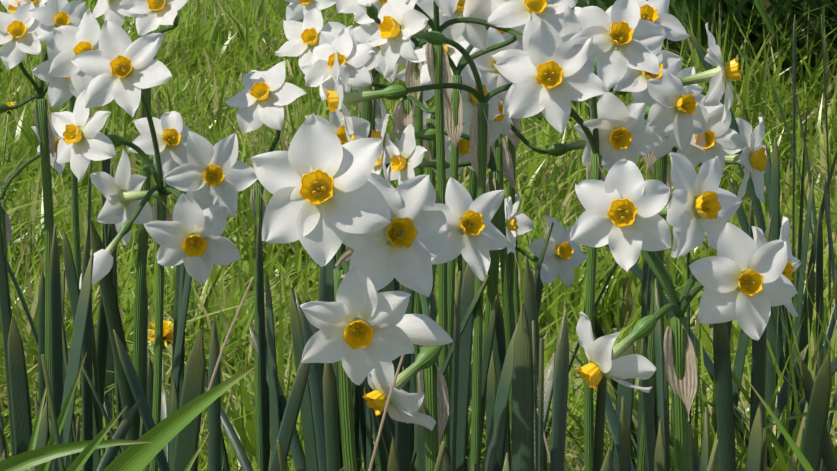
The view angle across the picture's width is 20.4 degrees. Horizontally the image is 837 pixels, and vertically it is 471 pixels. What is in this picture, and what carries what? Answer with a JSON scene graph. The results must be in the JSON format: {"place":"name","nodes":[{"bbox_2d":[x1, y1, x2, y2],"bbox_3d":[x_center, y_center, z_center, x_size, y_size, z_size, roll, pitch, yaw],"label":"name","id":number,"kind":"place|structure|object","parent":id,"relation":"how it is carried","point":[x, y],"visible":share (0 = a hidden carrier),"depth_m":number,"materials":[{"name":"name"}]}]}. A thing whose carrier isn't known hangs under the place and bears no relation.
{"place":"outdoors","nodes":[
{"label":"outdoors","id":0,"kind":"place"},
{"bbox_2d":[0,0,531,123],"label":"meadow grass","id":1,"kind":"structure","parent":0,"point":[205,40],"depth_m":7.15,"materials":[{"name":"green plant"}]},
{"bbox_2d":[0,0,836,470],"bbox_3d":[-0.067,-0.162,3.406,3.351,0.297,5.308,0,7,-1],"label":"meadow grass","id":2,"kind":"structure","parent":0,"point":[546,184],"depth_m":2.60,"materials":[{"name":"green plant"}]},
{"bbox_2d":[0,449,5,460],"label":"narcissus leaves","id":3,"kind":"object","parent":2,"relation":"on","point":[3,456],"visible":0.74,"depth_m":0.73,"materials":[{"name":"green plant"}]},
{"bbox_2d":[7,314,31,468],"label":"narcissus leaves","id":4,"kind":"object","parent":2,"relation":"on","point":[20,407],"visible":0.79,"depth_m":0.80,"materials":[{"name":"green plant"}]},
{"bbox_2d":[3,102,39,184],"bbox_3d":[-0.668,-0.129,3.685,0.192,0.164,0.119,-5,8,-33],"label":"dandelion flower","id":5,"kind":"object","parent":2,"relation":"on","point":[9,111],"visible":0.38,"depth_m":3.69,"materials":[{"name":"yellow plant"}]},
{"bbox_2d":[0,124,64,457],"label":"daffodil","id":6,"kind":"object","parent":2,"relation":"on","point":[5,218],"visible":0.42,"depth_m":1.30,"materials":[{"name":"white plant"}]},
{"bbox_2d":[0,218,64,457],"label":"daffodil leaves","id":7,"kind":"object","parent":2,"relation":"on","point":[5,312],"visible":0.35,"depth_m":1.15,"materials":[{"name":"green plant"}]},
{"bbox_2d":[0,225,92,470],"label":"daffodil leaves","id":8,"kind":"object","parent":2,"relation":"on","point":[56,364],"visible":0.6,"depth_m":0.81,"materials":[{"name":"green plant"}]},
{"bbox_2d":[1,0,114,439],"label":"daffodil","id":9,"kind":"object","parent":2,"relation":"on","point":[11,6],"visible":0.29,"depth_m":1.49,"materials":[{"name":"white plant"}]},
{"bbox_2d":[0,0,117,461],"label":"daffodil","id":10,"kind":"object","parent":2,"relation":"on","point":[28,27],"visible":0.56,"depth_m":1.09,"materials":[{"name":"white plant"}]},
{"bbox_2d":[31,254,93,470],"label":"daffodil leaves","id":11,"kind":"object","parent":2,"relation":"on","point":[76,346],"visible":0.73,"depth_m":0.79,"materials":[{"name":"green plant"}]},
{"bbox_2d":[48,416,147,470],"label":"narcissus leaves","id":12,"kind":"object","parent":2,"relation":"on","point":[69,462],"visible":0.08,"depth_m":0.91,"materials":[{"name":"green plant"}]},
{"bbox_2d":[48,0,188,455],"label":"daffodil","id":13,"kind":"object","parent":2,"relation":"on","point":[71,42],"visible":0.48,"depth_m":1.03,"materials":[{"name":"white plant"}]},
{"bbox_2d":[96,397,141,470],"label":"narcissus leaves","id":14,"kind":"object","parent":2,"relation":"on","point":[110,453],"visible":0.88,"depth_m":0.79,"materials":[{"name":"green plant"}]},
{"bbox_2d":[62,193,191,470],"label":"daffodil leaves","id":15,"kind":"object","parent":2,"relation":"on","point":[71,278],"visible":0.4,"depth_m":1.11,"materials":[{"name":"green plant"}]},
{"bbox_2d":[104,190,185,470],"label":"narcissus leaves","id":16,"kind":"object","parent":2,"relation":"on","point":[180,274],"visible":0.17,"depth_m":1.16,"materials":[{"name":"green plant"}]},
{"bbox_2d":[35,20,257,470],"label":"daffodil","id":17,"kind":"object","parent":2,"relation":"on","point":[122,70],"visible":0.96,"depth_m":0.92,"materials":[{"name":"white plant"}]},
{"bbox_2d":[90,219,207,470],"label":"daffodil leaves","id":18,"kind":"object","parent":2,"relation":"on","point":[110,305],"visible":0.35,"depth_m":0.94,"materials":[{"name":"green plant"}]},
{"bbox_2d":[148,320,191,385],"bbox_3d":[-0.172,0.136,1.580,0.218,0.150,0.148,0,7,-1],"label":"dandelion flower","id":19,"kind":"object","parent":2,"relation":"on","point":[167,335],"visible":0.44,"depth_m":1.59,"materials":[{"name":"yellow plant"}]},
{"bbox_2d":[82,329,259,470],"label":"daffodil leaves","id":20,"kind":"object","parent":2,"relation":"on","point":[138,394],"visible":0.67,"depth_m":0.83,"materials":[{"name":"green plant"}]},
{"bbox_2d":[41,354,309,470],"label":"daffodil leaves","id":21,"kind":"object","parent":2,"relation":"on","point":[289,420],"visible":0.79,"depth_m":0.67,"materials":[{"name":"green plant"}]},
{"bbox_2d":[172,326,205,470],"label":"narcissus leaves","id":22,"kind":"object","parent":2,"relation":"on","point":[186,443],"visible":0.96,"depth_m":0.61,"materials":[{"name":"green plant"}]},
{"bbox_2d":[208,315,272,470],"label":"narcissus leaves","id":23,"kind":"object","parent":2,"relation":"on","point":[214,436],"visible":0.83,"depth_m":0.73,"materials":[{"name":"green plant"}]},
{"bbox_2d":[204,61,369,470],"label":"daffodil","id":24,"kind":"object","parent":2,"relation":"on","point":[260,99],"visible":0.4,"depth_m":1.03,"materials":[{"name":"white plant"}]},
{"bbox_2d":[256,218,325,470],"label":"daffodil leaves","id":25,"kind":"object","parent":2,"relation":"on","point":[275,424],"visible":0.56,"depth_m":0.98,"materials":[{"name":"green plant"}]},
{"bbox_2d":[248,287,414,470],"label":"daffodil leaves","id":26,"kind":"object","parent":2,"relation":"on","point":[297,452],"visible":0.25,"depth_m":0.97,"materials":[{"name":"green plant"}]},
{"bbox_2d":[205,254,489,470],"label":"daffodil leaves","id":27,"kind":"object","parent":2,"relation":"on","point":[238,448],"visible":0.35,"depth_m":0.95,"materials":[{"name":"green plant"}]},
{"bbox_2d":[290,287,409,470],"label":"daffodil leaves","id":28,"kind":"object","parent":2,"relation":"on","point":[312,413],"visible":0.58,"depth_m":0.80,"materials":[{"name":"green plant"}]},
{"bbox_2d":[275,7,432,470],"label":"daffodil","id":29,"kind":"object","parent":2,"relation":"on","point":[303,38],"visible":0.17,"depth_m":1.18,"materials":[{"name":"white plant"}]},
{"bbox_2d":[285,0,436,305],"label":"daffodil","id":30,"kind":"object","parent":2,"relation":"on","point":[297,10],"visible":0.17,"depth_m":1.27,"materials":[{"name":"white plant"}]},
{"bbox_2d":[362,277,395,467],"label":"daffodil leaves","id":31,"kind":"object","parent":2,"relation":"on","point":[391,286],"depth_m":1.04,"materials":[{"name":"green plant"}]},
{"bbox_2d":[250,113,517,470],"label":"daffodil","id":32,"kind":"object","parent":2,"relation":"on","point":[331,197],"visible":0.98,"depth_m":0.60,"materials":[{"name":"white plant"}]},
{"bbox_2d":[356,379,413,470],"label":"daffodil leaves","id":33,"kind":"object","parent":2,"relation":"on","point":[361,404],"visible":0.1,"depth_m":1.03,"materials":[{"name":"green plant"}]},
{"bbox_2d":[337,0,433,468],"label":"daffodil","id":34,"kind":"object","parent":2,"relation":"on","point":[363,34],"visible":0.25,"depth_m":1.01,"materials":[{"name":"white plant"}]},
{"bbox_2d":[387,437,400,470],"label":"narcissus leaves","id":35,"kind":"object","parent":2,"relation":"on","point":[393,463],"visible":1,"depth_m":0.66,"materials":[{"name":"green plant"}]},
{"bbox_2d":[301,25,500,434],"bbox_3d":[-0.003,0.099,0.973,0.065,0.373,0.083,5,8,34],"label":"daffodil","id":36,"kind":"object","parent":2,"relation":"on","point":[358,59],"visible":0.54,"depth_m":0.94,"materials":[{"name":"white plant"}]},
{"bbox_2d":[292,93,514,469],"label":"daffodil","id":37,"kind":"object","parent":2,"relation":"on","point":[499,125],"visible":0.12,"depth_m":1.02,"materials":[{"name":"white plant"}]},
{"bbox_2d":[353,290,471,468],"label":"daffodil leaves","id":38,"kind":"object","parent":2,"relation":"on","point":[360,434],"visible":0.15,"depth_m":1.10,"materials":[{"name":"green plant"}]},
{"bbox_2d":[0,277,836,470],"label":"grass","id":39,"kind":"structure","parent":2,"relation":"on","point":[142,451],"depth_m":0.60,"materials":[{"name":"green plant"}]},
{"bbox_2d":[378,100,473,470],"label":"daffodil","id":40,"kind":"object","parent":2,"relation":"on","point":[464,150],"visible":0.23,"depth_m":1.06,"materials":[{"name":"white plant"}]},
{"bbox_2d":[336,0,522,470],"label":"daffodil","id":41,"kind":"object","parent":2,"relation":"on","point":[484,63],"visible":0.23,"depth_m":0.97,"materials":[{"name":"white plant"}]},
{"bbox_2d":[371,28,500,455],"bbox_3d":[0.007,0.099,0.976,0.054,0.372,0.080,0,7,-1],"label":"daffodil","id":42,"kind":"object","parent":2,"relation":"on","point":[402,154],"visible":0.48,"depth_m":0.94,"materials":[{"name":"white plant"}]},
{"bbox_2d":[434,440,445,470],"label":"narcissus leaves","id":43,"kind":"object","parent":2,"relation":"on","point":[439,464],"visible":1,"depth_m":0.47,"materials":[{"name":"green plant"}]},
{"bbox_2d":[371,129,518,290],"bbox_3d":[-0.002,0.106,1.119,0.065,0.322,0.095,7,10,44],"label":"daffodil","id":44,"kind":"object","parent":2,"relation":"on","point":[511,225],"visible":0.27,"depth_m":1.11,"materials":[{"name":"white plant"}]},
{"bbox_2d":[414,387,475,470],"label":"narcissus leaves","id":45,"kind":"object","parent":2,"relation":"on","point":[419,441],"visible":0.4,"depth_m":0.77,"materials":[{"name":"green plant"}]},
{"bbox_2d":[442,439,456,470],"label":"narcissus leaves","id":46,"kind":"object","parent":2,"relation":"on","point":[448,454],"visible":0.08,"depth_m":0.82,"materials":[{"name":"green plant"}]},
{"bbox_2d":[325,0,577,470],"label":"daffodil","id":47,"kind":"object","parent":2,"relation":"on","point":[402,23],"visible":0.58,"depth_m":0.84,"materials":[{"name":"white plant"}]},
{"bbox_2d":[415,254,508,470],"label":"daffodil leaves","id":48,"kind":"object","parent":2,"relation":"on","point":[499,462],"visible":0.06,"depth_m":0.95,"materials":[{"name":"green plant"}]},
{"bbox_2d":[363,177,584,470],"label":"daffodil","id":49,"kind":"object","parent":2,"relation":"on","point":[475,235],"visible":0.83,"depth_m":0.67,"materials":[{"name":"white plant"}]},
{"bbox_2d":[366,0,597,470],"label":"daffodil","id":50,"kind":"object","parent":2,"relation":"on","point":[438,66],"visible":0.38,"depth_m":0.87,"materials":[{"name":"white plant"}]},
{"bbox_2d":[417,0,577,470],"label":"daffodil","id":51,"kind":"object","parent":2,"relation":"on","point":[514,14],"visible":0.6,"depth_m":0.90,"materials":[{"name":"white plant"}]},
{"bbox_2d":[451,271,554,470],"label":"leaves","id":52,"kind":"object","parent":2,"relation":"on","point":[548,380],"visible":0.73,"depth_m":0.71,"materials":[{"name":"green plant"}]},
{"bbox_2d":[462,169,553,470],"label":"daffodil","id":53,"kind":"object","parent":2,"relation":"on","point":[472,188],"visible":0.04,"depth_m":1.09,"materials":[{"name":"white plant"}]},
{"bbox_2d":[422,44,617,438],"bbox_3d":[0.043,0.079,1.147,0.115,0.370,0.043,-5,8,-34],"label":"daffodil","id":54,"kind":"object","parent":2,"relation":"on","point":[513,141],"visible":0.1,"depth_m":1.14,"materials":[{"name":"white plant"}]},
{"bbox_2d":[439,320,613,470],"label":"leaves","id":55,"kind":"object","parent":2,"relation":"on","point":[607,465],"visible":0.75,"depth_m":0.74,"materials":[{"name":"green plant"}]},
{"bbox_2d":[511,302,568,470],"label":"leaves","id":56,"kind":"object","parent":2,"relation":"on","point":[522,450],"visible":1,"depth_m":0.64,"materials":[{"name":"green plant"}]},
{"bbox_2d":[505,193,586,332],"bbox_3d":[0.059,0.117,1.179,0.054,0.285,0.082,2,7,18],"label":"daffodil","id":57,"kind":"object","parent":2,"relation":"on","point":[564,255],"visible":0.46,"depth_m":1.15,"materials":[{"name":"white plant"}]},
{"bbox_2d":[491,34,611,470],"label":"daffodil","id":58,"kind":"object","parent":2,"relation":"on","point":[503,333],"visible":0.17,"depth_m":1.02,"materials":[{"name":"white plant"}]},
{"bbox_2d":[493,0,707,470],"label":"daffodil","id":59,"kind":"object","parent":2,"relation":"on","point":[550,76],"visible":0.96,"depth_m":0.77,"materials":[{"name":"white plant"}]},
{"bbox_2d":[640,338,655,470],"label":"narcissus leaves","id":60,"kind":"object","parent":2,"relation":"on","point":[648,421],"visible":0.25,"depth_m":0.79,"materials":[{"name":"green plant"}]},
{"bbox_2d":[622,257,681,298],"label":"leaves","id":61,"kind":"object","parent":2,"relation":"on","point":[678,291],"visible":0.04,"depth_m":2.53,"materials":[{"name":"green plant"}]},
{"bbox_2d":[606,0,742,470],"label":"daffodil","id":62,"kind":"object","parent":2,"relation":"on","point":[655,11],"visible":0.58,"depth_m":0.93,"materials":[{"name":"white plant"}]},
{"bbox_2d":[520,0,836,135],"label":"grass","id":63,"kind":"structure","parent":2,"relation":"on","point":[781,10],"depth_m":4.39,"materials":[{"name":"green plant"}]},
{"bbox_2d":[594,217,772,470],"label":"leaves","id":64,"kind":"object","parent":2,"relation":"on","point":[739,362],"visible":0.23,"depth_m":1.10,"materials":[{"name":"green plant"}]},
{"bbox_2d":[570,152,800,470],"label":"daffodil","id":65,"kind":"object","parent":2,"relation":"on","point":[743,278],"visible":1,"depth_m":0.61,"materials":[{"name":"white plant"}]},
{"bbox_2d":[626,67,768,470],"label":"daffodil","id":66,"kind":"object","parent":2,"relation":"on","point":[723,142],"visible":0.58,"depth_m":0.91,"materials":[{"name":"white plant"}]},
{"bbox_2d":[699,412,709,470],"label":"narcissus leaves","id":67,"kind":"object","parent":2,"relation":"on","point":[701,449],"visible":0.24,"depth_m":0.71,"materials":[{"name":"green plant"}]},
{"bbox_2d":[654,279,762,470],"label":"leaves","id":68,"kind":"object","parent":2,"relation":"on","point":[753,460],"visible":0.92,"depth_m":0.72,"materials":[{"name":"green plant"}]},
{"bbox_2d":[587,350,831,470],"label":"leaves","id":69,"kind":"object","parent":2,"relation":"on","point":[815,428],"visible":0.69,"depth_m":0.61,"materials":[{"name":"green plant"}]},
{"bbox_2d":[707,439,718,470],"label":"narcissus leaves","id":70,"kind":"object","parent":2,"relation":"on","point":[712,465],"visible":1,"depth_m":0.49,"materials":[{"name":"green plant"}]},
{"bbox_2d":[605,139,822,446],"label":"leaves","id":71,"kind":"object","parent":2,"relation":"on","point":[636,269],"visible":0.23,"depth_m":1.20,"materials":[{"name":"green plant"}]},
{"bbox_2d":[670,252,836,470],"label":"leaves","id":72,"kind":"object","parent":2,"relation":"on","point":[782,395],"visible":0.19,"depth_m":1.13,"materials":[{"name":"green plant"}]},
{"bbox_2d":[687,14,836,360],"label":"leaves","id":73,"kind":"object","parent":2,"relation":"on","point":[757,208],"visible":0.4,"depth_m":2.03,"materials":[{"name":"green plant"}]},
{"bbox_2d":[690,322,836,470],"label":"leaves","id":74,"kind":"object","parent":2,"relation":"on","point":[724,406],"visible":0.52,"depth_m":0.87,"materials":[{"name":"green plant"}]},
{"bbox_2d":[749,137,836,460],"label":"leaves","id":75,"kind":"object","parent":2,"relation":"on","point":[802,339],"visible":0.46,"depth_m":1.19,"materials":[{"name":"green plant"}]},
{"bbox_2d":[765,14,830,354],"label":"leaves","id":76,"kind":"object","parent":2,"relation":"on","point":[813,204],"visible":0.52,"depth_m":1.97,"materials":[{"name":"green plant"}]},
{"bbox_2d":[799,180,836,470],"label":"leaves","id":77,"kind":"object","parent":2,"relation":"on","point":[828,459],"visible":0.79,"depth_m":0.88,"materials":[{"name":"green plant"}]}
]}

